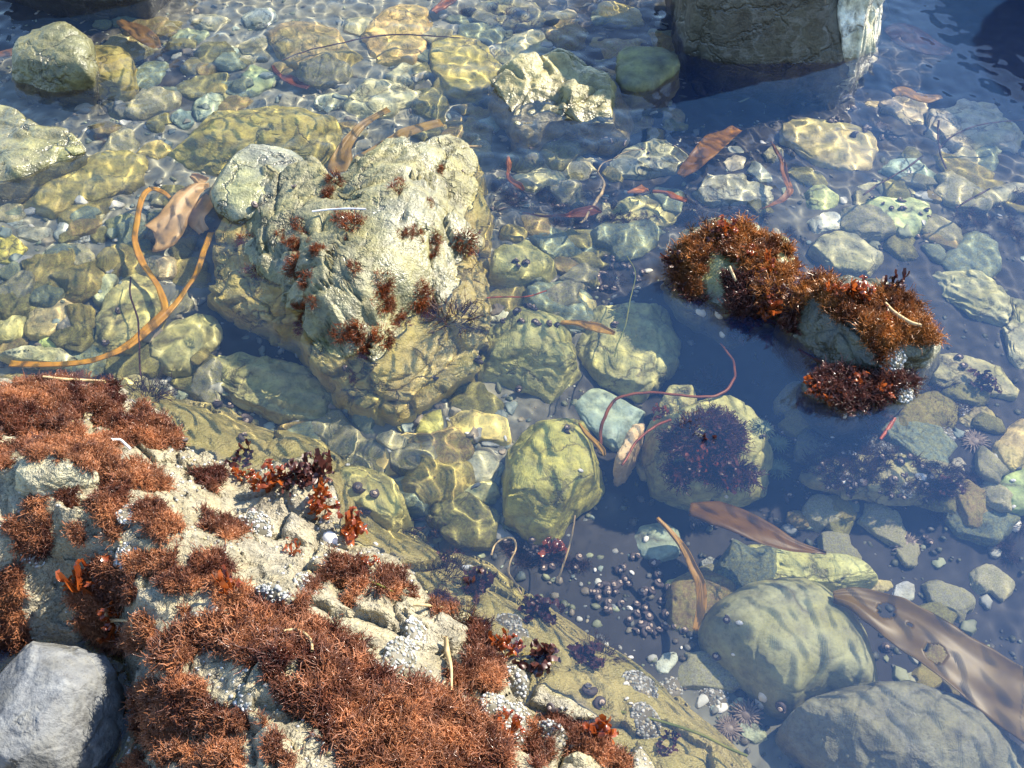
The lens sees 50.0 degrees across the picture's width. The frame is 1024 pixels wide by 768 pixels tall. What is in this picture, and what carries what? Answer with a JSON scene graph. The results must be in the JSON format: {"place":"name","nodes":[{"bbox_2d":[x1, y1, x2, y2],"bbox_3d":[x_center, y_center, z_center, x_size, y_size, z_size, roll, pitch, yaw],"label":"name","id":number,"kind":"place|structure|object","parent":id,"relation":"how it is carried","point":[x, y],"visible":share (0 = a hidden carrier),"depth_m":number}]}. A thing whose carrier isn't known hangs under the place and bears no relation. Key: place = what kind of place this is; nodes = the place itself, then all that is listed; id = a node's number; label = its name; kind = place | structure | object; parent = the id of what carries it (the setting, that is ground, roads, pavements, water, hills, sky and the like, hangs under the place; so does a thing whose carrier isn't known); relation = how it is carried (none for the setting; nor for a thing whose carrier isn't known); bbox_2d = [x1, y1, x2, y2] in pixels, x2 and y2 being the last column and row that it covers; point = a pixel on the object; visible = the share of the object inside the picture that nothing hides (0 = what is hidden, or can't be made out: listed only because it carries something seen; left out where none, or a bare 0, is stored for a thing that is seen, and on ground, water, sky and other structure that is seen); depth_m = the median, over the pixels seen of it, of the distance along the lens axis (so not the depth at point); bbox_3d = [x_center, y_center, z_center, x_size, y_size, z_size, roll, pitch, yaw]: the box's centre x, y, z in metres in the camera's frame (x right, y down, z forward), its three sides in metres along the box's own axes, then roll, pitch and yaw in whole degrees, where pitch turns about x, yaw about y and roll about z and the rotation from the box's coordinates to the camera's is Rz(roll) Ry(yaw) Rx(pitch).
{"place":"outdoors","nodes":[
{"label":"outdoors","id":0,"kind":"place"},
{"bbox_2d":[0,378,654,767],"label":"rock ledge","id":1,"kind":"object","parent":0,"point":[384,618],"visible":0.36,"depth_m":1.64},
{"bbox_2d":[0,491,55,655],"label":"seaweed mat","id":2,"kind":"object","parent":1,"relation":"on","point":[33,537],"visible":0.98,"depth_m":1.64},
{"bbox_2d":[18,551,44,567],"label":"cluster","id":3,"kind":"object","parent":1,"relation":"on","point":[41,563],"visible":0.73,"depth_m":1.65},
{"bbox_2d":[15,454,99,498],"bbox_3d":[-0.696,0.161,1.685,0.122,0.121,0.080,0,48,0],"label":"stone","id":4,"kind":"object","parent":1,"relation":"on","point":[47,475],"visible":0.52,"depth_m":1.64},
{"bbox_2d":[0,641,123,767],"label":"stone","id":5,"kind":"object","parent":1,"relation":"on","point":[61,706],"visible":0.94,"depth_m":1.51},
{"bbox_2d":[52,448,134,549],"bbox_3d":[-0.632,0.169,1.671,0.127,0.072,0.181,0,48,0],"label":"seaweed mat","id":6,"kind":"object","parent":1,"relation":"on","point":[106,502],"visible":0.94,"depth_m":1.64},
{"bbox_2d":[0,367,189,493],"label":"seaweed mat","id":7,"kind":"object","parent":1,"relation":"on","point":[49,405],"visible":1,"depth_m":1.81},
{"bbox_2d":[42,376,105,382],"bbox_3d":[-0.777,-0.009,1.950,0.100,0.038,0.020,-12,49,-11],"label":"straw","id":8,"kind":"object","parent":7,"relation":"on","point":[68,379],"visible":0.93,"depth_m":1.94},
{"bbox_2d":[59,551,157,659],"bbox_3d":[-0.578,0.342,1.629,0.230,0.154,0.116,23,52,19],"label":"seaweed mat","id":9,"kind":"object","parent":1,"relation":"on","point":[114,584],"visible":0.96,"depth_m":1.63},
{"bbox_2d":[55,555,109,596],"bbox_3d":[-0.627,0.290,1.641,0.085,0.072,0.060,-33,56,-26],"label":"leafy seaweed","id":10,"kind":"object","parent":9,"relation":"on","point":[77,573],"visible":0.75,"depth_m":1.63},
{"bbox_2d":[96,599,123,646],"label":"leafy seaweed","id":11,"kind":"object","parent":9,"relation":"on","point":[111,627],"visible":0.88,"depth_m":1.62},
{"bbox_2d":[104,611,129,622],"bbox_3d":[-0.583,0.347,1.616,0.063,0.045,0.012,28,54,23],"label":"straw","id":12,"kind":"object","parent":9,"relation":"on","point":[117,620],"visible":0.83,"depth_m":1.62},
{"bbox_2d":[115,504,134,524],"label":"cluster","id":13,"kind":"object","parent":1,"relation":"on","point":[124,513],"visible":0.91,"depth_m":1.64},
{"bbox_2d":[121,459,234,546],"bbox_3d":[-0.527,0.183,1.741,0.104,0.165,0.249,2,48,2],"label":"seaweed mat","id":14,"kind":"object","parent":1,"relation":"on","point":[161,521],"visible":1,"depth_m":1.65},
{"bbox_2d":[113,539,256,619],"bbox_3d":[-0.463,0.271,1.593,0.246,0.071,0.132,30,55,24],"label":"seaweed mat","id":15,"kind":"object","parent":1,"relation":"on","point":[205,564],"visible":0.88,"depth_m":1.59},
{"bbox_2d":[113,542,135,569],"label":"cluster","id":16,"kind":"object","parent":15,"relation":"on","point":[124,547],"visible":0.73,"depth_m":1.62},
{"bbox_2d":[211,564,243,596],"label":"leafy seaweed","id":17,"kind":"object","parent":15,"relation":"on","point":[222,583],"visible":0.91,"depth_m":1.55},
{"bbox_2d":[115,662,304,767],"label":"seaweed mat","id":18,"kind":"object","parent":1,"relation":"on","point":[189,701],"visible":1,"depth_m":1.42},
{"bbox_2d":[193,501,254,542],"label":"seaweed mat","id":19,"kind":"object","parent":1,"relation":"on","point":[224,525],"visible":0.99,"depth_m":1.70},
{"bbox_2d":[225,438,250,469],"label":"leafy seaweed","id":20,"kind":"object","parent":1,"relation":"on","point":[234,464],"visible":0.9,"depth_m":1.90},
{"bbox_2d":[230,467,255,480],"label":"leafy seaweed","id":21,"kind":"object","parent":1,"relation":"on","point":[238,471],"visible":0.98,"depth_m":1.86},
{"bbox_2d":[232,683,254,717],"bbox_3d":[-0.347,0.412,1.416,0.024,0.042,0.055,18,27,-36],"label":"cluster","id":22,"kind":"object","parent":1,"relation":"on","point":[245,701],"visible":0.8,"depth_m":1.40},
{"bbox_2d":[238,511,273,537],"bbox_3d":[-0.414,0.235,1.764,0.065,0.033,0.066,-39,97,-11],"label":"cluster","id":23,"kind":"object","parent":1,"relation":"on","point":[263,525],"visible":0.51,"depth_m":1.75},
{"bbox_2d":[247,458,286,492],"bbox_3d":[-0.402,0.154,1.816,0.057,0.048,0.066,21,70,19],"label":"leafy seaweed","id":24,"kind":"object","parent":1,"relation":"on","point":[272,480],"visible":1,"depth_m":1.81},
{"bbox_2d":[282,537,301,555],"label":"leafy seaweed","id":25,"kind":"object","parent":1,"relation":"on","point":[297,549],"visible":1,"depth_m":1.72},
{"bbox_2d":[278,458,319,496],"bbox_3d":[-0.354,0.160,1.824,0.072,0.064,0.061,3,61,-13],"label":"leafy seaweed","id":26,"kind":"object","parent":1,"relation":"on","point":[304,481],"visible":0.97,"depth_m":1.82},
{"bbox_2d":[294,448,334,483],"bbox_3d":[-0.332,0.138,1.844,0.069,0.077,0.064,-6,46,-8],"label":"leafy seaweed","id":27,"kind":"object","parent":1,"relation":"on","point":[320,462],"visible":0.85,"depth_m":1.84},
{"bbox_2d":[307,477,340,520],"bbox_3d":[-0.311,0.194,1.794,0.048,0.073,0.059,-28,58,-33],"label":"leafy seaweed","id":28,"kind":"object","parent":1,"relation":"on","point":[319,505],"visible":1,"depth_m":1.79},
{"bbox_2d":[0,388,650,767],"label":"barnacles","id":29,"kind":"object","parent":1,"relation":"attached to","point":[232,696],"visible":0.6,"depth_m":1.65},
{"bbox_2d":[322,531,337,543],"bbox_3d":[-0.296,0.249,1.780,0.022,0.010,0.034,-42,60,-18],"label":"shell fragment","id":30,"kind":"object","parent":1,"relation":"on","point":[328,536],"visible":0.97,"depth_m":1.78},
{"bbox_2d":[288,543,375,609],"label":"seaweed mat","id":31,"kind":"object","parent":1,"relation":"on","point":[353,570],"visible":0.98,"depth_m":1.65},
{"bbox_2d":[293,572,317,593],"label":"cluster","id":32,"kind":"object","parent":31,"relation":"on","point":[297,578],"visible":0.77,"depth_m":1.60},
{"bbox_2d":[134,586,530,767],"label":"seaweed mat","id":33,"kind":"object","parent":1,"relation":"on","point":[360,702],"visible":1,"depth_m":1.44},
{"bbox_2d":[255,582,293,606],"bbox_3d":[-0.339,0.309,1.564,0.064,0.054,0.029,24,21,-1],"label":"cluster","id":34,"kind":"object","parent":33,"relation":"on","point":[273,591],"visible":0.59,"depth_m":1.55},
{"bbox_2d":[283,628,313,651],"bbox_3d":[-0.278,0.336,1.455,0.062,0.024,0.018,32,55,25],"label":"straw","id":35,"kind":"object","parent":33,"relation":"on","point":[303,632],"visible":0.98,"depth_m":1.46},
{"bbox_2d":[495,706,525,738],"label":"leafy seaweed","id":36,"kind":"object","parent":33,"relation":"on","point":[515,718],"visible":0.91,"depth_m":1.51},
{"bbox_2d":[336,506,367,545],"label":"leafy seaweed","id":37,"kind":"object","parent":1,"relation":"on","point":[349,531],"visible":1,"depth_m":1.78},
{"bbox_2d":[360,555,380,565],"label":"leafy seaweed","id":38,"kind":"object","parent":1,"relation":"on","point":[374,560],"visible":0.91,"depth_m":1.70},
{"bbox_2d":[370,559,413,602],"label":"seaweed mat","id":39,"kind":"object","parent":1,"relation":"on","point":[390,576],"visible":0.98,"depth_m":1.67},
{"bbox_2d":[382,636,416,676],"bbox_3d":[-0.157,0.388,1.532,0.054,0.028,0.074,23,56,-28],"label":"cluster","id":40,"kind":"object","parent":1,"relation":"on","point":[399,649],"visible":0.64,"depth_m":1.53},
{"bbox_2d":[405,615,427,650],"bbox_3d":[-0.139,0.367,1.598,0.024,0.044,0.067,-35,57,27],"label":"cluster","id":41,"kind":"object","parent":1,"relation":"on","point":[415,628],"visible":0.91,"depth_m":1.59},
{"bbox_2d":[404,579,462,618],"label":"seaweed mat","id":42,"kind":"object","parent":1,"relation":"on","point":[439,605],"visible":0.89,"depth_m":1.68},
{"bbox_2d":[444,636,452,690],"bbox_3d":[-0.089,0.398,1.557,0.009,0.045,0.101,-7,48,-7],"label":"straw","id":43,"kind":"object","parent":1,"relation":"on","point":[447,653],"visible":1,"depth_m":1.57},
{"bbox_2d":[446,596,486,628],"bbox_3d":[-0.078,0.352,1.691,0.084,0.039,0.084,2,17,45],"label":"seaweed tuft","id":44,"kind":"object","parent":1,"relation":"on","point":[473,615],"visible":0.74,"depth_m":1.68},
{"bbox_2d":[439,612,510,696],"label":"seaweed mat","id":45,"kind":"object","parent":1,"relation":"on","point":[481,658],"visible":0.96,"depth_m":1.58},
{"bbox_2d":[478,692,512,723],"bbox_3d":[-0.023,0.465,1.547,0.030,0.072,0.053,-9,42,58],"label":"cluster","id":46,"kind":"object","parent":1,"relation":"on","point":[500,701],"visible":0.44,"depth_m":1.54},
{"bbox_2d":[488,627,522,658],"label":"leafy seaweed","id":47,"kind":"object","parent":1,"relation":"on","point":[501,641],"visible":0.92,"depth_m":1.65},
{"bbox_2d":[505,665,529,701],"bbox_3d":[0.002,0.440,1.615,0.054,0.029,0.054,0,80,37],"label":"cluster","id":48,"kind":"object","parent":1,"relation":"on","point":[519,683],"visible":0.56,"depth_m":1.60},
{"bbox_2d":[508,701,530,721],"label":"cluster","id":49,"kind":"object","parent":1,"relation":"on","point":[519,708],"visible":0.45,"depth_m":1.56},
{"bbox_2d":[512,638,558,676],"bbox_3d":[0.039,0.418,1.644,0.067,0.068,0.063,-19,39,13],"label":"leafy seaweed","id":50,"kind":"object","parent":1,"relation":"on","point":[546,664],"visible":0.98,"depth_m":1.64},
{"bbox_2d":[536,718,563,739],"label":"cluster","id":51,"kind":"object","parent":1,"relation":"on","point":[548,729],"visible":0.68,"depth_m":1.54},
{"bbox_2d":[546,702,560,713],"bbox_3d":[0.059,0.467,1.578,0.022,0.017,0.013,10,49,9],"label":"snail","id":52,"kind":"object","parent":1,"relation":"on","point":[550,706],"visible":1,"depth_m":1.57},
{"bbox_2d":[516,708,634,767],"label":"seaweed mat","id":53,"kind":"object","parent":1,"relation":"on","point":[540,751],"visible":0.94,"depth_m":1.52},
{"bbox_2d":[505,719,533,750],"bbox_3d":[0.006,0.502,1.539,0.086,0.034,0.067,3,72,-40],"label":"cluster","id":54,"kind":"object","parent":53,"relation":"on","point":[523,724],"visible":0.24,"depth_m":1.53},
{"bbox_2d":[560,752,600,767],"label":"stone","id":55,"kind":"object","parent":1,"relation":"on","point":[579,759],"visible":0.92,"depth_m":1.49},
{"bbox_2d":[580,714,618,744],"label":"leafy seaweed","id":56,"kind":"object","parent":1,"relation":"on","point":[602,723],"visible":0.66,"depth_m":1.53},
{"bbox_2d":[0,0,1023,767],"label":"water","id":57,"kind":"structure","parent":0,"point":[782,570],"depth_m":2.08},
{"bbox_2d":[244,134,483,361],"bbox_3d":[-0.341,-0.201,2.326,0.612,0.423,0.776,0,48,0],"label":"boulder","id":58,"kind":"object","parent":57,"relation":"in","point":[338,289],"visible":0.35,"depth_m":2.20},
{"bbox_2d":[281,250,300,280],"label":"seaweed tuft","id":59,"kind":"object","parent":58,"relation":"on","point":[287,266],"visible":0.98,"depth_m":2.15},
{"bbox_2d":[289,215,303,229],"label":"seaweed tuft","id":60,"kind":"object","parent":58,"relation":"on","point":[294,227],"visible":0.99,"depth_m":2.23},
{"bbox_2d":[290,299,304,310],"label":"seaweed tuft","id":61,"kind":"object","parent":58,"relation":"on","point":[297,307],"visible":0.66,"depth_m":2.12},
{"bbox_2d":[296,268,313,293],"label":"seaweed tuft","id":62,"kind":"object","parent":58,"relation":"on","point":[302,284],"visible":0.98,"depth_m":2.11},
{"bbox_2d":[302,295,318,310],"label":"seaweed tuft","id":63,"kind":"object","parent":58,"relation":"on","point":[309,299],"visible":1,"depth_m":2.08},
{"bbox_2d":[307,241,328,253],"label":"seaweed tuft","id":64,"kind":"object","parent":58,"relation":"on","point":[316,249],"visible":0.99,"depth_m":2.12},
{"bbox_2d":[319,182,335,197],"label":"seaweed tuft","id":65,"kind":"object","parent":58,"relation":"on","point":[323,193],"visible":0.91,"depth_m":2.30},
{"bbox_2d":[322,166,347,186],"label":"seaweed tuft","id":66,"kind":"object","parent":58,"relation":"on","point":[327,180],"visible":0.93,"depth_m":2.32},
{"bbox_2d":[328,210,347,223],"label":"seaweed tuft","id":67,"kind":"object","parent":58,"relation":"on","point":[339,213],"visible":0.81,"depth_m":2.20},
{"bbox_2d":[312,208,366,211],"bbox_3d":[-0.345,-0.350,2.196,0.119,0.033,0.014,11,49,9],"label":"straw","id":68,"kind":"object","parent":58,"relation":"on","point":[339,209],"visible":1,"depth_m":2.20},
{"bbox_2d":[327,320,353,346],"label":"seaweed tuft","id":69,"kind":"object","parent":58,"relation":"on","point":[334,335],"visible":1,"depth_m":2.07},
{"bbox_2d":[334,209,366,232],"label":"seaweed tuft","id":70,"kind":"object","parent":58,"relation":"on","point":[346,217],"visible":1,"depth_m":2.17},
{"bbox_2d":[345,258,363,275],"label":"seaweed tuft","id":71,"kind":"object","parent":58,"relation":"on","point":[349,264],"visible":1,"depth_m":2.08},
{"bbox_2d":[343,317,368,349],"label":"seaweed tuft","id":72,"kind":"object","parent":58,"relation":"on","point":[355,326],"visible":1,"depth_m":2.06},
{"bbox_2d":[351,333,371,353],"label":"seaweed tuft","id":73,"kind":"object","parent":58,"relation":"on","point":[362,344],"visible":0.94,"depth_m":2.07},
{"bbox_2d":[370,290,396,318],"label":"seaweed tuft","id":74,"kind":"object","parent":58,"relation":"on","point":[387,305],"visible":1,"depth_m":2.10},
{"bbox_2d":[371,321,396,353],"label":"seaweed tuft","id":75,"kind":"object","parent":58,"relation":"on","point":[388,340],"visible":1,"depth_m":2.08},
{"bbox_2d":[370,268,397,296],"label":"seaweed tuft","id":76,"kind":"object","parent":58,"relation":"on","point":[389,283],"visible":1,"depth_m":2.10},
{"bbox_2d":[384,177,409,192],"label":"seaweed tuft","id":77,"kind":"object","parent":58,"relation":"on","point":[391,184],"visible":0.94,"depth_m":2.23},
{"bbox_2d":[410,281,435,314],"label":"seaweed tuft","id":78,"kind":"object","parent":58,"relation":"on","point":[421,303],"visible":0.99,"depth_m":2.15},
{"bbox_2d":[416,275,430,294],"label":"seaweed tuft","id":79,"kind":"object","parent":58,"relation":"on","point":[424,288],"visible":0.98,"depth_m":2.15},
{"bbox_2d":[428,228,443,248],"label":"seaweed tuft","id":80,"kind":"object","parent":58,"relation":"on","point":[436,238],"visible":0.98,"depth_m":2.19},
{"bbox_2d":[420,286,487,334],"bbox_3d":[-0.107,-0.132,2.143,0.136,0.094,0.134,7,48,6],"label":"seaweed tuft","id":81,"kind":"object","parent":58,"relation":"on","point":[448,309],"visible":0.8,"depth_m":2.13},
{"bbox_2d":[450,224,480,259],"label":"seaweed tuft","id":82,"kind":"object","parent":58,"relation":"on","point":[460,249],"visible":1,"depth_m":2.24},
{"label":"pool bed","id":83,"kind":"structure","parent":0,"visible":0},
{"bbox_2d":[0,105,85,180],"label":"rock","id":84,"kind":"object","parent":83,"relation":"on","point":[28,146],"visible":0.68,"depth_m":2.49},
{"bbox_2d":[12,21,98,91],"bbox_3d":[-1.129,-0.782,2.762,0.240,0.235,0.264,0,48,0],"label":"rock","id":85,"kind":"object","parent":83,"relation":"on","point":[58,56],"visible":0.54,"depth_m":2.65},
{"bbox_2d":[209,144,303,223],"bbox_3d":[-0.562,-0.412,2.451,0.210,0.172,0.284,0,48,0],"label":"rock","id":86,"kind":"object","parent":83,"relation":"on","point":[237,189],"visible":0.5,"depth_m":2.37},
{"bbox_2d":[491,48,616,124],"bbox_3d":[0.115,-0.654,2.708,0.361,0.243,0.338,0,48,0],"label":"rock","id":87,"kind":"object","parent":83,"relation":"on","point":[572,85],"visible":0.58,"depth_m":2.64},
{"bbox_2d":[616,46,679,91],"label":"rock","id":88,"kind":"object","parent":83,"relation":"on","point":[641,68],"visible":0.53,"depth_m":2.68},
{"bbox_2d":[673,217,793,312],"bbox_3d":[0.448,-0.188,2.272,0.287,0.247,0.278,0,48,0],"label":"rock","id":89,"kind":"object","parent":83,"relation":"on","point":[713,275],"visible":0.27,"depth_m":2.17},
{"bbox_2d":[684,212,719,231],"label":"seaweed mat","id":90,"kind":"object","parent":89,"relation":"on","point":[705,221],"visible":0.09,"depth_m":2.25},
{"bbox_2d":[666,263,804,340],"bbox_3d":[0.439,-0.158,2.175,0.316,0.177,0.125,23,52,20],"label":"seaweed mat","id":91,"kind":"object","parent":89,"relation":"attached to","point":[740,301],"visible":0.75,"depth_m":2.12},
{"bbox_2d":[753,289,783,321],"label":"leafy seaweed","id":92,"kind":"object","parent":91,"relation":"on","point":[772,307],"visible":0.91,"depth_m":2.10},
{"bbox_2d":[663,210,816,322],"bbox_3d":[0.474,-0.187,2.240,0.348,0.268,0.325,0,48,0],"label":"seaweed mat","id":93,"kind":"object","parent":89,"relation":"on","point":[696,248],"visible":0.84,"depth_m":2.17},
{"bbox_2d":[659,248,686,270],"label":"leafy seaweed","id":94,"kind":"object","parent":93,"relation":"on","point":[666,259],"visible":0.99,"depth_m":2.20},
{"bbox_2d":[703,224,725,241],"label":"leafy seaweed","id":95,"kind":"object","parent":93,"relation":"on","point":[716,230],"visible":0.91,"depth_m":2.20},
{"bbox_2d":[716,214,738,238],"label":"leafy seaweed","id":96,"kind":"object","parent":93,"relation":"on","point":[724,223],"visible":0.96,"depth_m":2.20},
{"bbox_2d":[735,244,759,264],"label":"leafy seaweed","id":97,"kind":"object","parent":93,"relation":"on","point":[748,252],"visible":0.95,"depth_m":2.15},
{"bbox_2d":[758,248,776,273],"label":"leafy seaweed","id":98,"kind":"object","parent":93,"relation":"on","point":[767,255],"visible":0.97,"depth_m":2.13},
{"bbox_2d":[672,0,884,63],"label":"boulder","id":99,"kind":"object","parent":83,"relation":"on","point":[766,31],"visible":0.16,"depth_m":2.69},
{"bbox_2d":[801,370,917,409],"bbox_3d":[0.641,0.055,2.086,0.216,0.219,0.130,-18,50,-15],"label":"rock","id":100,"kind":"object","parent":83,"relation":"on","point":[804,387],"visible":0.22,"depth_m":2.00},
{"bbox_2d":[845,366,869,391],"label":"leafy seaweed","id":101,"kind":"object","parent":100,"relation":"on","point":[859,374],"visible":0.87,"depth_m":1.99},
{"bbox_2d":[805,353,927,416],"bbox_3d":[0.655,0.012,2.022,0.254,0.127,0.161,0,48,0],"label":"seaweed mat","id":102,"kind":"object","parent":100,"relation":"on","point":[856,398],"visible":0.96,"depth_m":1.98},
{"bbox_2d":[803,374,820,397],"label":"leafy seaweed","id":103,"kind":"object","parent":102,"relation":"on","point":[809,391],"visible":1,"depth_m":1.98},
{"bbox_2d":[819,384,846,405],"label":"leafy seaweed","id":104,"kind":"object","parent":102,"relation":"on","point":[827,397],"visible":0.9,"depth_m":1.97},
{"bbox_2d":[876,380,895,397],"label":"leafy seaweed","id":105,"kind":"object","parent":102,"relation":"on","point":[882,384],"visible":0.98,"depth_m":1.97},
{"bbox_2d":[879,347,907,373],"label":"cluster","id":106,"kind":"object","parent":100,"relation":"on","point":[901,357],"visible":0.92,"depth_m":2.00},
{"bbox_2d":[895,378,913,403],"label":"cluster","id":107,"kind":"object","parent":100,"relation":"on","point":[906,397],"visible":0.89,"depth_m":1.98},
{"bbox_2d":[787,275,933,371],"bbox_3d":[0.666,-0.080,2.166,0.282,0.270,0.294,-13,49,-12],"label":"rock","id":108,"kind":"object","parent":83,"relation":"on","point":[821,336],"visible":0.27,"depth_m":2.04},
{"bbox_2d":[801,265,950,373],"bbox_3d":[0.690,-0.105,2.162,0.313,0.291,0.356,18,50,15],"label":"seaweed mat","id":109,"kind":"object","parent":108,"relation":"on","point":[866,315],"visible":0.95,"depth_m":2.02},
{"bbox_2d":[824,279,851,298],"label":"leafy seaweed","id":110,"kind":"object","parent":109,"relation":"on","point":[828,284],"visible":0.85,"depth_m":2.05},
{"bbox_2d":[840,275,875,301],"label":"leafy seaweed","id":111,"kind":"object","parent":109,"relation":"on","point":[853,286],"visible":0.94,"depth_m":2.04},
{"bbox_2d":[884,302,921,326],"bbox_3d":[0.715,-0.126,2.016,0.016,0.012,0.084,-29,54,-24],"label":"straw","id":112,"kind":"object","parent":109,"relation":"on","point":[900,316],"visible":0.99,"depth_m":2.01},
{"bbox_2d":[881,268,909,294],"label":"leafy seaweed","id":113,"kind":"object","parent":108,"relation":"on","point":[901,282],"visible":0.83,"depth_m":2.07},
{"bbox_2d":[918,338,940,366],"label":"rock","id":114,"kind":"object","parent":108,"relation":"on","point":[936,351],"visible":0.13,"depth_m":2.05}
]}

